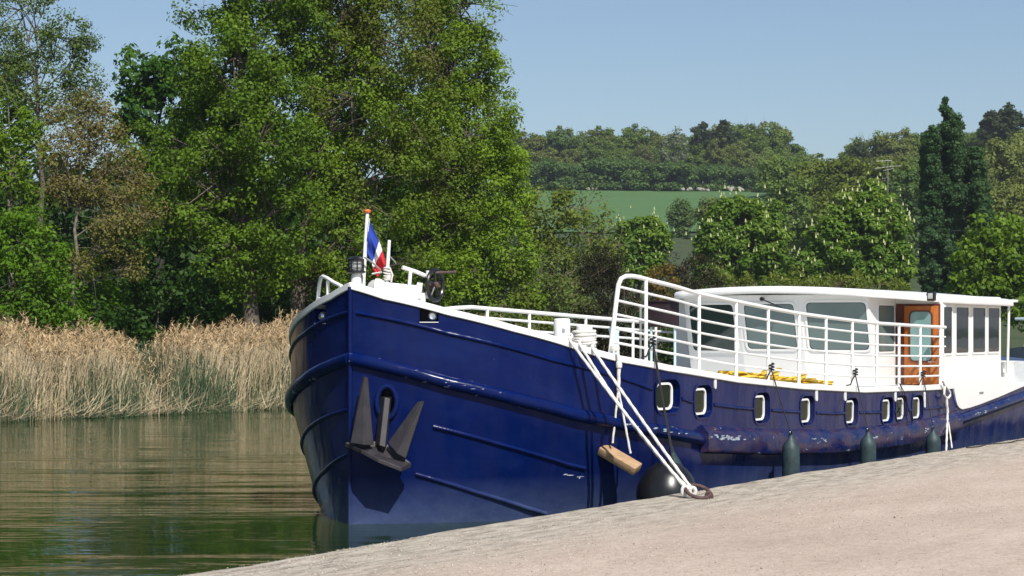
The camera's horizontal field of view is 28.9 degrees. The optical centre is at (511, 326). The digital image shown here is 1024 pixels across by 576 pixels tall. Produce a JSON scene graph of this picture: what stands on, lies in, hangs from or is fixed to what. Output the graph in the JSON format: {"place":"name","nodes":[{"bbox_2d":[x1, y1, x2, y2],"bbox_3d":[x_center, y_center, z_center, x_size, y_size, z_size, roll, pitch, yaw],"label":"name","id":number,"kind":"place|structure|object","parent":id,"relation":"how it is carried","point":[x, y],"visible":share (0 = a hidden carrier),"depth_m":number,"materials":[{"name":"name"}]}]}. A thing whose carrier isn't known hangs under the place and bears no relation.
{"place":"outdoors","nodes":[
{"label":"outdoors","id":0,"kind":"place"},
{"bbox_2d":[0,408,507,575],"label":"water","id":1,"kind":"structure","parent":0,"point":[167,495],"depth_m":24.09,"materials":[{"name":"green liquid"}]},
{"bbox_2d":[0,307,536,421],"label":"reeds","id":2,"kind":"object","parent":1,"relation":"on","point":[169,377],"visible":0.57,"depth_m":47.35,"materials":[{"name":"beige plant"}]},
{"bbox_2d":[284,209,1023,523],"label":"barge","id":3,"kind":"object","parent":1,"relation":"on","point":[515,422],"visible":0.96,"depth_m":22.00,"materials":[{"name":"blue paint"}]},
{"bbox_2d":[366,218,385,277],"bbox_3d":[-1.462,-0.841,21.287,0.227,0.642,0.132,0,0,0],"label":"flag","id":4,"kind":"object","parent":3,"relation":"on","point":[374,252],"visible":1,"depth_m":21.30,"materials":[{"name":"multicoloured fabric"}]},
{"bbox_2d":[345,377,423,471],"bbox_3d":[-1.328,1.021,20.879,0.760,0.984,0.472,0,0,-19],"label":"anchor","id":5,"kind":"object","parent":3,"relation":"hanging from","point":[379,450],"visible":1,"depth_m":20.83,"materials":[{"name":"grey paint"}]},
{"bbox_2d":[597,345,641,474],"bbox_3d":[1.170,0.908,21.588,0.480,1.402,0.177,0,0,26],"label":"timber fender","id":6,"kind":"object","parent":3,"relation":"hanging from","point":[621,460],"visible":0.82,"depth_m":21.57,"materials":[{"name":"brown wood"}]},
{"bbox_2d":[568,330,697,496],"bbox_3d":[1.101,0.897,21.125,0.660,1.725,2.034,0,0,-32],"label":"mooring rope","id":7,"kind":"object","parent":3,"relation":"attached to","point":[587,338],"visible":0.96,"depth_m":21.04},
{"bbox_2d":[636,336,694,499],"bbox_3d":[1.690,1.141,21.716,0.666,2.069,0.709,0,0,0],"label":"ball fender","id":8,"kind":"object","parent":3,"relation":"hanging from","point":[656,480],"visible":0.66,"depth_m":21.51,"materials":[{"name":"black rubber"}]},
{"bbox_2d":[709,368,832,384],"bbox_3d":[3.371,0.666,25.611,0.425,0.262,3.402,0,0,31],"label":"yellow hose","id":9,"kind":"object","parent":3,"relation":"on","point":[777,377],"visible":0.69,"depth_m":25.44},
{"bbox_2d":[766,362,799,476],"bbox_3d":[3.324,1.243,24.457,0.215,1.594,0.542,0,0,-34],"label":"fender","id":10,"kind":"object","parent":3,"relation":"hanging from","point":[790,457],"visible":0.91,"depth_m":24.25,"materials":[{"name":"teal plastic"}]},
{"bbox_2d":[846,368,875,463],"bbox_3d":[4.698,1.311,26.758,0.214,1.489,0.654,0,0,-16],"label":"fender","id":11,"kind":"object","parent":3,"relation":"hanging from","point":[867,447],"visible":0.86,"depth_m":26.48,"materials":[{"name":"teal plastic"}]},
{"bbox_2d":[877,303,894,353],"bbox_3d":[5.736,0.032,30.443,0.022,0.765,0.740,0,0,31],"label":"side window","id":12,"kind":"structure","parent":3,"relation":"in","point":[885,312],"depth_m":30.45,"materials":[{"name":"grey glass"}]},
{"bbox_2d":[896,304,940,384],"bbox_3d":[6.238,0.280,30.584,0.700,1.260,0.136,0,0,31],"label":"door","id":13,"kind":"structure","parent":3,"relation":"in","point":[925,314],"depth_m":30.57,"materials":[{"name":"brown wood"}]},
{"bbox_2d":[918,370,940,453],"bbox_3d":[6.066,1.373,29.039,0.216,1.454,0.750,0,0,-8],"label":"fender","id":14,"kind":"object","parent":3,"relation":"hanging from","point":[933,442],"visible":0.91,"depth_m":28.71,"materials":[{"name":"teal plastic"}]},
{"bbox_2d":[941,379,952,450],"bbox_3d":[6.565,1.334,29.903,0.160,1.078,0.592,0,0,28],"label":"looped rope","id":15,"kind":"object","parent":3,"relation":"hanging from","point":[945,387],"visible":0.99,"depth_m":29.94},
{"bbox_2d":[943,305,952,354],"bbox_3d":[6.733,0.058,30.668,0.022,0.779,0.444,0,0,31],"label":"side window","id":16,"kind":"structure","parent":3,"relation":"in","point":[947,309],"depth_m":30.71,"materials":[{"name":"grey glass"}]},
{"bbox_2d":[955,305,968,354],"bbox_3d":[7.081,0.058,31.280,0.022,0.779,0.659,0,0,31],"label":"side window","id":17,"kind":"structure","parent":3,"relation":"in","point":[961,311],"depth_m":31.25,"materials":[{"name":"grey glass"}]},
{"bbox_2d":[972,306,985,353],"bbox_3d":[7.524,0.058,31.978,0.022,0.779,0.684,0,0,31],"label":"side window","id":18,"kind":"structure","parent":3,"relation":"in","point":[978,312],"depth_m":31.97,"materials":[{"name":"grey glass"}]},
{"bbox_2d":[987,306,999,353],"bbox_3d":[7.916,0.058,32.640,0.022,0.779,0.639,0,0,31],"label":"side window","id":19,"kind":"structure","parent":3,"relation":"in","point":[993,312],"depth_m":32.63,"materials":[{"name":"grey glass"}]},
{"bbox_2d":[0,0,1023,183],"label":"sky","id":20,"kind":"structure","parent":0,"point":[831,73],"materials":[{"name":"blue"}]},
{"bbox_2d":[1,180,1023,418],"bbox_3d":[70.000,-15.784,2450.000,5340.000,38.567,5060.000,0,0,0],"label":"ground","id":21,"kind":"structure","parent":0,"point":[1016,334],"depth_m":186.79,"materials":[{"name":"green plant"}]},
{"bbox_2d":[0,83,63,353],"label":"willow tree","id":22,"kind":"object","parent":21,"relation":"on","point":[10,177],"visible":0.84,"depth_m":57.90,"materials":[{"name":"green plant"}]},
{"bbox_2d":[0,54,67,310],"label":"woodland tree","id":23,"kind":"object","parent":21,"relation":"on","point":[28,147],"visible":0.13,"depth_m":91.23,"materials":[{"name":"green plant"}]},
{"bbox_2d":[0,203,87,349],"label":"round bush","id":24,"kind":"object","parent":21,"relation":"on","point":[31,300],"visible":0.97,"depth_m":50.27,"materials":[{"name":"green plant"}]},
{"bbox_2d":[0,0,111,365],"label":"ash tree","id":25,"kind":"object","parent":21,"relation":"on","point":[44,35],"visible":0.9,"depth_m":73.72,"materials":[{"name":"green plant"}]},
{"bbox_2d":[10,294,109,358],"bbox_3d":[-12.365,0.257,54.011,2.897,2.788,1.610,0,0,0],"label":"shrub","id":26,"kind":"object","parent":21,"relation":"on","point":[77,316],"visible":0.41,"depth_m":53.95,"materials":[{"name":"green plant"}]},
{"bbox_2d":[0,145,147,335],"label":"woodland tree","id":27,"kind":"object","parent":21,"relation":"on","point":[65,220],"visible":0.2,"depth_m":88.69,"materials":[{"name":"green plant"}]},
{"bbox_2d":[49,253,135,331],"bbox_3d":[-11.922,-0.232,56.003,2.609,3.769,2.027,0,0,0],"label":"shrub","id":28,"kind":"object","parent":21,"relation":"on","point":[103,290],"visible":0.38,"depth_m":55.76,"materials":[{"name":"green plant"}]},
{"bbox_2d":[26,80,173,345],"bbox_3d":[-11.329,-2.601,54.418,4.211,8.514,3.104,0,0,0],"label":"budding oak","id":29,"kind":"object","parent":21,"relation":"on","point":[71,179],"visible":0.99,"depth_m":54.72,"materials":[{"name":"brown plant"}]},
{"bbox_2d":[74,299,166,356],"bbox_3d":[-10.842,0.445,55.108,2.411,2.412,2.242,0,0,44],"label":"shrub","id":30,"kind":"object","parent":21,"relation":"on","point":[140,333],"visible":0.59,"depth_m":54.77,"materials":[{"name":"green plant"}]},
{"bbox_2d":[123,225,189,338],"bbox_3d":[-10.129,-0.629,56.512,1.760,4.562,1.824,0,0,-23],"label":"shrub","id":31,"kind":"object","parent":21,"relation":"on","point":[156,288],"visible":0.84,"depth_m":56.33,"materials":[{"name":"green plant"}]},
{"bbox_2d":[106,31,226,349],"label":"chestnut tree","id":32,"kind":"object","parent":21,"relation":"on","point":[151,94],"visible":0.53,"depth_m":75.36,"materials":[{"name":"green plant"}]},
{"bbox_2d":[121,280,216,336],"bbox_3d":[-10.283,0.046,60.088,3.140,3.212,2.133,0,0,0],"label":"shrub","id":33,"kind":"object","parent":21,"relation":"on","point":[164,320],"visible":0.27,"depth_m":59.60,"materials":[{"name":"green plant"}]},
{"bbox_2d":[81,140,269,338],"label":"woodland tree","id":34,"kind":"object","parent":21,"relation":"on","point":[185,253],"visible":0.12,"depth_m":86.63,"materials":[{"name":"green plant"}]},
{"bbox_2d":[162,265,243,341],"bbox_3d":[-8.999,-0.091,57.898,2.695,3.485,1.806,0,0,-14],"label":"shrub","id":35,"kind":"object","parent":21,"relation":"on","point":[223,309],"visible":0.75,"depth_m":57.67,"materials":[{"name":"green plant"}]},
{"bbox_2d":[102,0,344,352],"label":"linden tree","id":36,"kind":"object","parent":21,"relation":"on","point":[246,108],"visible":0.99,"depth_m":56.54,"materials":[{"name":"green plant"}]},
{"bbox_2d":[178,94,353,331],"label":"woodland tree","id":37,"kind":"object","parent":21,"relation":"on","point":[290,221],"visible":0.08,"depth_m":88.47,"materials":[{"name":"green plant"}]},
{"bbox_2d":[234,286,312,355],"bbox_3d":[-7.506,0.114,62.981,3.174,3.078,2.407,0,0,0],"label":"shrub","id":38,"kind":"object","parent":21,"relation":"on","point":[267,313],"visible":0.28,"depth_m":62.71,"materials":[{"name":"green plant"}]},
{"bbox_2d":[268,89,445,304],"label":"woodland tree","id":39,"kind":"object","parent":21,"relation":"on","point":[382,214],"visible":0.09,"depth_m":90.34,"materials":[{"name":"green plant"}]},
{"bbox_2d":[269,0,476,324],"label":"linden tree","id":40,"kind":"object","parent":21,"relation":"on","point":[362,32],"visible":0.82,"depth_m":58.49,"materials":[{"name":"green plant"}]},
{"bbox_2d":[384,174,525,314],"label":"woodland tree","id":41,"kind":"object","parent":21,"relation":"on","point":[408,242],"visible":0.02,"depth_m":91.19,"materials":[{"name":"green plant"}]},
{"bbox_2d":[384,0,538,306],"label":"linden tree","id":42,"kind":"object","parent":21,"relation":"on","point":[466,209],"visible":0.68,"depth_m":61.42,"materials":[{"name":"green plant"}]},
{"bbox_2d":[422,195,550,317],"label":"scrub tree","id":43,"kind":"object","parent":21,"relation":"on","point":[513,270],"visible":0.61,"depth_m":73.44,"materials":[{"name":"green plant"}]},
{"bbox_2d":[513,129,549,162],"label":"tree","id":44,"kind":"object","parent":21,"relation":"on","point":[534,143],"visible":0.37,"depth_m":401.59,"materials":[{"name":"green plant"}]},
{"bbox_2d":[514,303,554,334],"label":"bank shrub","id":45,"kind":"object","parent":21,"relation":"on","point":[546,327],"visible":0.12,"depth_m":67.76,"materials":[{"name":"green plant"}]},
{"bbox_2d":[473,266,603,328],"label":"bramble","id":46,"kind":"object","parent":21,"relation":"on","point":[557,299],"visible":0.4,"depth_m":79.46,"materials":[{"name":"green plant"}]},
{"bbox_2d":[522,157,569,189],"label":"wood shrub","id":47,"kind":"object","parent":21,"relation":"on","point":[548,164],"visible":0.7,"depth_m":382.28,"materials":[{"name":"green plant"}]},
{"bbox_2d":[533,147,564,163],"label":"tree","id":48,"kind":"object","parent":21,"relation":"on","point":[551,153],"visible":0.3,"depth_m":395.45,"materials":[{"name":"green plant"}]},
{"bbox_2d":[492,247,607,327],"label":"grey thicket","id":49,"kind":"object","parent":21,"relation":"on","point":[557,261],"visible":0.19,"depth_m":91.86,"materials":[{"name":"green plant"}]},
{"bbox_2d":[538,129,571,156],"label":"tree","id":50,"kind":"object","parent":21,"relation":"on","point":[559,139],"visible":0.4,"depth_m":402.68,"materials":[{"name":"green plant"}]},
{"bbox_2d":[502,184,627,317],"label":"ivy tree","id":51,"kind":"object","parent":21,"relation":"on","point":[551,242],"visible":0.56,"depth_m":99.65,"materials":[{"name":"green plant"}]},
{"bbox_2d":[549,163,587,190],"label":"wood shrub","id":52,"kind":"object","parent":21,"relation":"on","point":[573,171],"visible":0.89,"depth_m":382.16,"materials":[{"name":"green plant"}]},
{"bbox_2d":[559,148,580,164],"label":"tree","id":53,"kind":"object","parent":21,"relation":"on","point":[572,157],"visible":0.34,"depth_m":398.48,"materials":[{"name":"green plant"}]},
{"bbox_2d":[538,303,608,351],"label":"bank shrub","id":54,"kind":"object","parent":21,"relation":"on","point":[584,311],"visible":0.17,"depth_m":68.89,"materials":[{"name":"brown plant"}]},
{"bbox_2d":[577,139,595,162],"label":"tree","id":55,"kind":"object","parent":21,"relation":"on","point":[587,153],"visible":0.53,"depth_m":394.25,"materials":[{"name":"green plant"}]},
{"bbox_2d":[555,178,630,319],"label":"tree","id":56,"kind":"object","parent":21,"relation":"on","point":[616,243],"visible":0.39,"depth_m":107.89,"materials":[{"name":"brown plant"}]},
{"bbox_2d":[573,156,626,190],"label":"wood shrub","id":57,"kind":"object","parent":21,"relation":"on","point":[595,166],"visible":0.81,"depth_m":381.05,"materials":[{"name":"green plant"}]},
{"bbox_2d":[586,125,620,150],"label":"tree","id":58,"kind":"object","parent":21,"relation":"on","point":[598,139],"visible":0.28,"depth_m":409.20,"materials":[{"name":"green plant"}]},
{"bbox_2d":[572,226,643,339],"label":"dark bush","id":59,"kind":"object","parent":21,"relation":"on","point":[605,272],"visible":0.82,"depth_m":87.72,"materials":[{"name":"green plant"}]},
{"bbox_2d":[593,141,627,159],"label":"tree","id":60,"kind":"object","parent":21,"relation":"on","point":[604,151],"visible":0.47,"depth_m":394.83,"materials":[{"name":"green plant"}]},
{"bbox_2d":[598,158,641,190],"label":"wood shrub","id":61,"kind":"object","parent":21,"relation":"on","point":[610,177],"visible":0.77,"depth_m":380.57,"materials":[{"name":"green plant"}]},
{"bbox_2d":[591,303,658,359],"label":"bank shrub","id":62,"kind":"object","parent":21,"relation":"on","point":[625,351],"visible":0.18,"depth_m":69.62,"materials":[{"name":"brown plant"}]},
{"bbox_2d":[607,157,653,190],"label":"wood shrub","id":63,"kind":"object","parent":21,"relation":"on","point":[644,164],"visible":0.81,"depth_m":381.10,"materials":[{"name":"green plant"}]},
{"bbox_2d":[614,123,654,152],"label":"tree","id":64,"kind":"object","parent":21,"relation":"on","point":[630,138],"visible":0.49,"depth_m":404.48,"materials":[{"name":"green plant"}]},
{"bbox_2d":[602,206,674,325],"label":"chestnut","id":65,"kind":"object","parent":21,"relation":"on","point":[646,239],"visible":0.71,"depth_m":127.26,"materials":[{"name":"green plant"}]},
{"bbox_2d":[630,145,661,165],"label":"tree","id":66,"kind":"object","parent":21,"relation":"on","point":[645,154],"visible":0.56,"depth_m":395.11,"materials":[{"name":"green plant"}]},
{"bbox_2d":[621,310,673,364],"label":"bank shrub","id":67,"kind":"object","parent":21,"relation":"on","point":[663,359],"visible":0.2,"depth_m":70.78,"materials":[{"name":"green plant"}]},
{"bbox_2d":[634,130,664,159],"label":"tree","id":68,"kind":"object","parent":21,"relation":"on","point":[656,140],"visible":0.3,"depth_m":405.85,"materials":[{"name":"green plant"}]},
{"bbox_2d":[643,262,682,349],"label":"rusty bush","id":69,"kind":"object","parent":21,"relation":"on","point":[657,289],"visible":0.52,"depth_m":93.77,"materials":[{"name":"brown plant"}]},
{"bbox_2d":[648,162,678,190],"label":"wood shrub","id":70,"kind":"object","parent":21,"relation":"on","point":[661,177],"visible":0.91,"depth_m":380.93,"materials":[{"name":"green plant"}]},
{"bbox_2d":[658,126,689,162],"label":"blossom tree","id":71,"kind":"object","parent":21,"relation":"on","point":[684,153],"visible":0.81,"depth_m":385.30,"materials":[{"name":"green plant"}]},
{"bbox_2d":[653,159,700,190],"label":"wood shrub","id":72,"kind":"object","parent":21,"relation":"on","point":[681,166],"visible":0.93,"depth_m":381.12,"materials":[{"name":"green plant"}]},
{"bbox_2d":[665,196,696,237],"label":"hillside tree","id":73,"kind":"object","parent":21,"relation":"on","point":[683,221],"visible":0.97,"depth_m":254.28,"materials":[{"name":"green plant"}]},
{"bbox_2d":[660,246,728,297],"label":"dark bush","id":74,"kind":"object","parent":21,"relation":"on","point":[709,273],"visible":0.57,"depth_m":97.72,"materials":[{"name":"green plant"}]},
{"bbox_2d":[688,121,716,163],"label":"pine tree","id":75,"kind":"object","parent":21,"relation":"on","point":[701,132],"visible":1,"depth_m":399.28,"materials":[{"name":"green plant"}]},
{"bbox_2d":[690,195,721,234],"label":"hillside tree","id":76,"kind":"object","parent":21,"relation":"on","point":[703,206],"visible":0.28,"depth_m":249.43,"materials":[{"name":"green plant"}]},
{"bbox_2d":[694,165,721,190],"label":"wood shrub","id":77,"kind":"object","parent":21,"relation":"on","point":[708,174],"visible":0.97,"depth_m":381.83,"materials":[{"name":"green plant"}]},
{"bbox_2d":[704,137,736,165],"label":"tree","id":78,"kind":"object","parent":21,"relation":"on","point":[717,153],"visible":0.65,"depth_m":396.81,"materials":[{"name":"green plant"}]},
{"bbox_2d":[704,163,737,190],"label":"wood shrub","id":79,"kind":"object","parent":21,"relation":"on","point":[726,167],"visible":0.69,"depth_m":383.52,"materials":[{"name":"green plant"}]},
{"bbox_2d":[712,119,741,148],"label":"pine tree","id":80,"kind":"object","parent":21,"relation":"on","point":[722,127],"visible":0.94,"depth_m":398.99,"materials":[{"name":"green plant"}]},
{"bbox_2d":[685,185,794,288],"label":"chestnut tree","id":81,"kind":"object","parent":21,"relation":"on","point":[734,237],"visible":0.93,"depth_m":121.24,"materials":[{"name":"green plant"}]},
{"bbox_2d":[726,147,760,169],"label":"tree","id":82,"kind":"object","parent":21,"relation":"on","point":[749,159],"visible":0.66,"depth_m":386.97,"materials":[{"name":"green plant"}]},
{"bbox_2d":[730,165,758,191],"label":"wood shrub","id":83,"kind":"object","parent":21,"relation":"on","point":[745,172],"visible":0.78,"depth_m":383.41,"materials":[{"name":"green plant"}]},
{"bbox_2d":[733,123,772,153],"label":"tree","id":84,"kind":"object","parent":21,"relation":"on","point":[750,134],"visible":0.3,"depth_m":402.04,"materials":[{"name":"green plant"}]},
{"bbox_2d":[749,136,772,162],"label":"tree","id":85,"kind":"object","parent":21,"relation":"on","point":[761,149],"visible":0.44,"depth_m":393.28,"materials":[{"name":"green plant"}]},
{"bbox_2d":[754,153,802,220],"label":"hillside tree","id":86,"kind":"object","parent":21,"relation":"on","point":[782,165],"visible":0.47,"depth_m":269.01,"materials":[{"name":"green plant"}]},
{"bbox_2d":[767,123,793,157],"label":"tree","id":87,"kind":"object","parent":21,"relation":"on","point":[780,139],"visible":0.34,"depth_m":403.52,"materials":[{"name":"green plant"}]},
{"bbox_2d":[762,175,818,257],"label":"hillside tree","id":88,"kind":"object","parent":21,"relation":"on","point":[796,188],"visible":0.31,"depth_m":213.85,"materials":[{"name":"green plant"}]},
{"bbox_2d":[780,194,819,256],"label":"hillside tree","id":89,"kind":"object","parent":21,"relation":"on","point":[803,207],"visible":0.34,"depth_m":189.24,"materials":[{"name":"green plant"}]},
{"bbox_2d":[695,262,911,290],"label":"hedge bush","id":90,"kind":"object","parent":21,"relation":"on","point":[894,285],"visible":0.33,"depth_m":103.77,"materials":[{"name":"green plant"}]},
{"bbox_2d":[792,158,830,223],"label":"hillside tree","id":91,"kind":"object","parent":21,"relation":"on","point":[813,167],"visible":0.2,"depth_m":238.90,"materials":[{"name":"green plant"}]},
{"bbox_2d":[809,183,860,287],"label":"hillside tree","id":92,"kind":"object","parent":21,"relation":"on","point":[823,201],"visible":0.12,"depth_m":184.47,"materials":[{"name":"green plant"}]},
{"bbox_2d":[814,156,872,203],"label":"hillside tree","id":93,"kind":"object","parent":21,"relation":"on","point":[849,171],"visible":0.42,"depth_m":228.86,"materials":[{"name":"green plant"}]},
{"bbox_2d":[777,171,918,290],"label":"chestnut tree","id":94,"kind":"object","parent":21,"relation":"on","point":[873,226],"visible":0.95,"depth_m":117.13,"materials":[{"name":"green plant"}]},
{"bbox_2d":[848,142,870,161],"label":"pine tree","id":95,"kind":"object","parent":21,"relation":"on","point":[857,149],"visible":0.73,"depth_m":337.29,"materials":[{"name":"green plant"}]},
{"bbox_2d":[844,135,880,176],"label":"tree","id":96,"kind":"object","parent":21,"relation":"on","point":[868,149],"visible":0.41,"depth_m":339.65,"materials":[{"name":"green plant"}]},
{"bbox_2d":[854,157,918,232],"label":"hillside tree","id":97,"kind":"object","parent":21,"relation":"on","point":[879,163],"visible":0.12,"depth_m":219.30,"materials":[{"name":"green plant"}]},
{"bbox_2d":[869,129,918,170],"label":"tree","id":98,"kind":"object","parent":21,"relation":"on","point":[886,143],"visible":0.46,"depth_m":338.37,"materials":[{"name":"green plant"}]},
{"bbox_2d":[882,164,921,275],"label":"hillside tree","id":99,"kind":"object","parent":21,"relation":"on","point":[909,183],"visible":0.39,"depth_m":198.94,"materials":[{"name":"green plant"}]},
{"bbox_2d":[917,96,994,295],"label":"poplar tree","id":100,"kind":"object","parent":21,"relation":"on","point":[949,200],"visible":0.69,"depth_m":130.77,"materials":[{"name":"green plant"}]},
{"bbox_2d":[941,210,1023,332],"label":"hazel tree","id":101,"kind":"object","parent":21,"relation":"on","point":[1002,257],"visible":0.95,"depth_m":95.27,"materials":[{"name":"green plant"}]},
{"bbox_2d":[976,110,1006,140],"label":"pine tree","id":102,"kind":"object","parent":21,"relation":"on","point":[990,121],"visible":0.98,"depth_m":336.94,"materials":[{"name":"green plant"}]},
{"bbox_2d":[966,137,1023,226],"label":"hillside tree","id":103,"kind":"object","parent":21,"relation":"on","point":[1004,167],"visible":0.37,"depth_m":233.35,"materials":[{"name":"green plant"}]},
{"bbox_2d":[987,166,1023,245],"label":"hillside tree","id":104,"kind":"object","parent":21,"relation":"on","point":[1014,192],"visible":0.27,"depth_m":178.86,"materials":[{"name":"green plant"}]},
{"bbox_2d":[991,102,1023,140],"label":"pine tree","id":105,"kind":"object","parent":21,"relation":"on","point":[1011,118],"visible":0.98,"depth_m":336.65,"materials":[{"name":"green plant"}]},
{"bbox_2d":[182,438,1023,575],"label":"quay","id":106,"kind":"structure","parent":0,"point":[1002,552],"depth_m":16.82,"materials":[{"name":"concrete"}]},
{"bbox_2d":[178,439,1023,575],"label":"grit","id":107,"kind":"object","parent":106,"relation":"on","point":[675,531],"visible":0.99,"depth_m":16.72,"materials":[{"name":"grey gravel"}]},
{"bbox_2d":[379,190,919,231],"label":"field","id":108,"kind":"structure","parent":0,"point":[642,203],"depth_m":340.76,"materials":[{"name":"green plant"}]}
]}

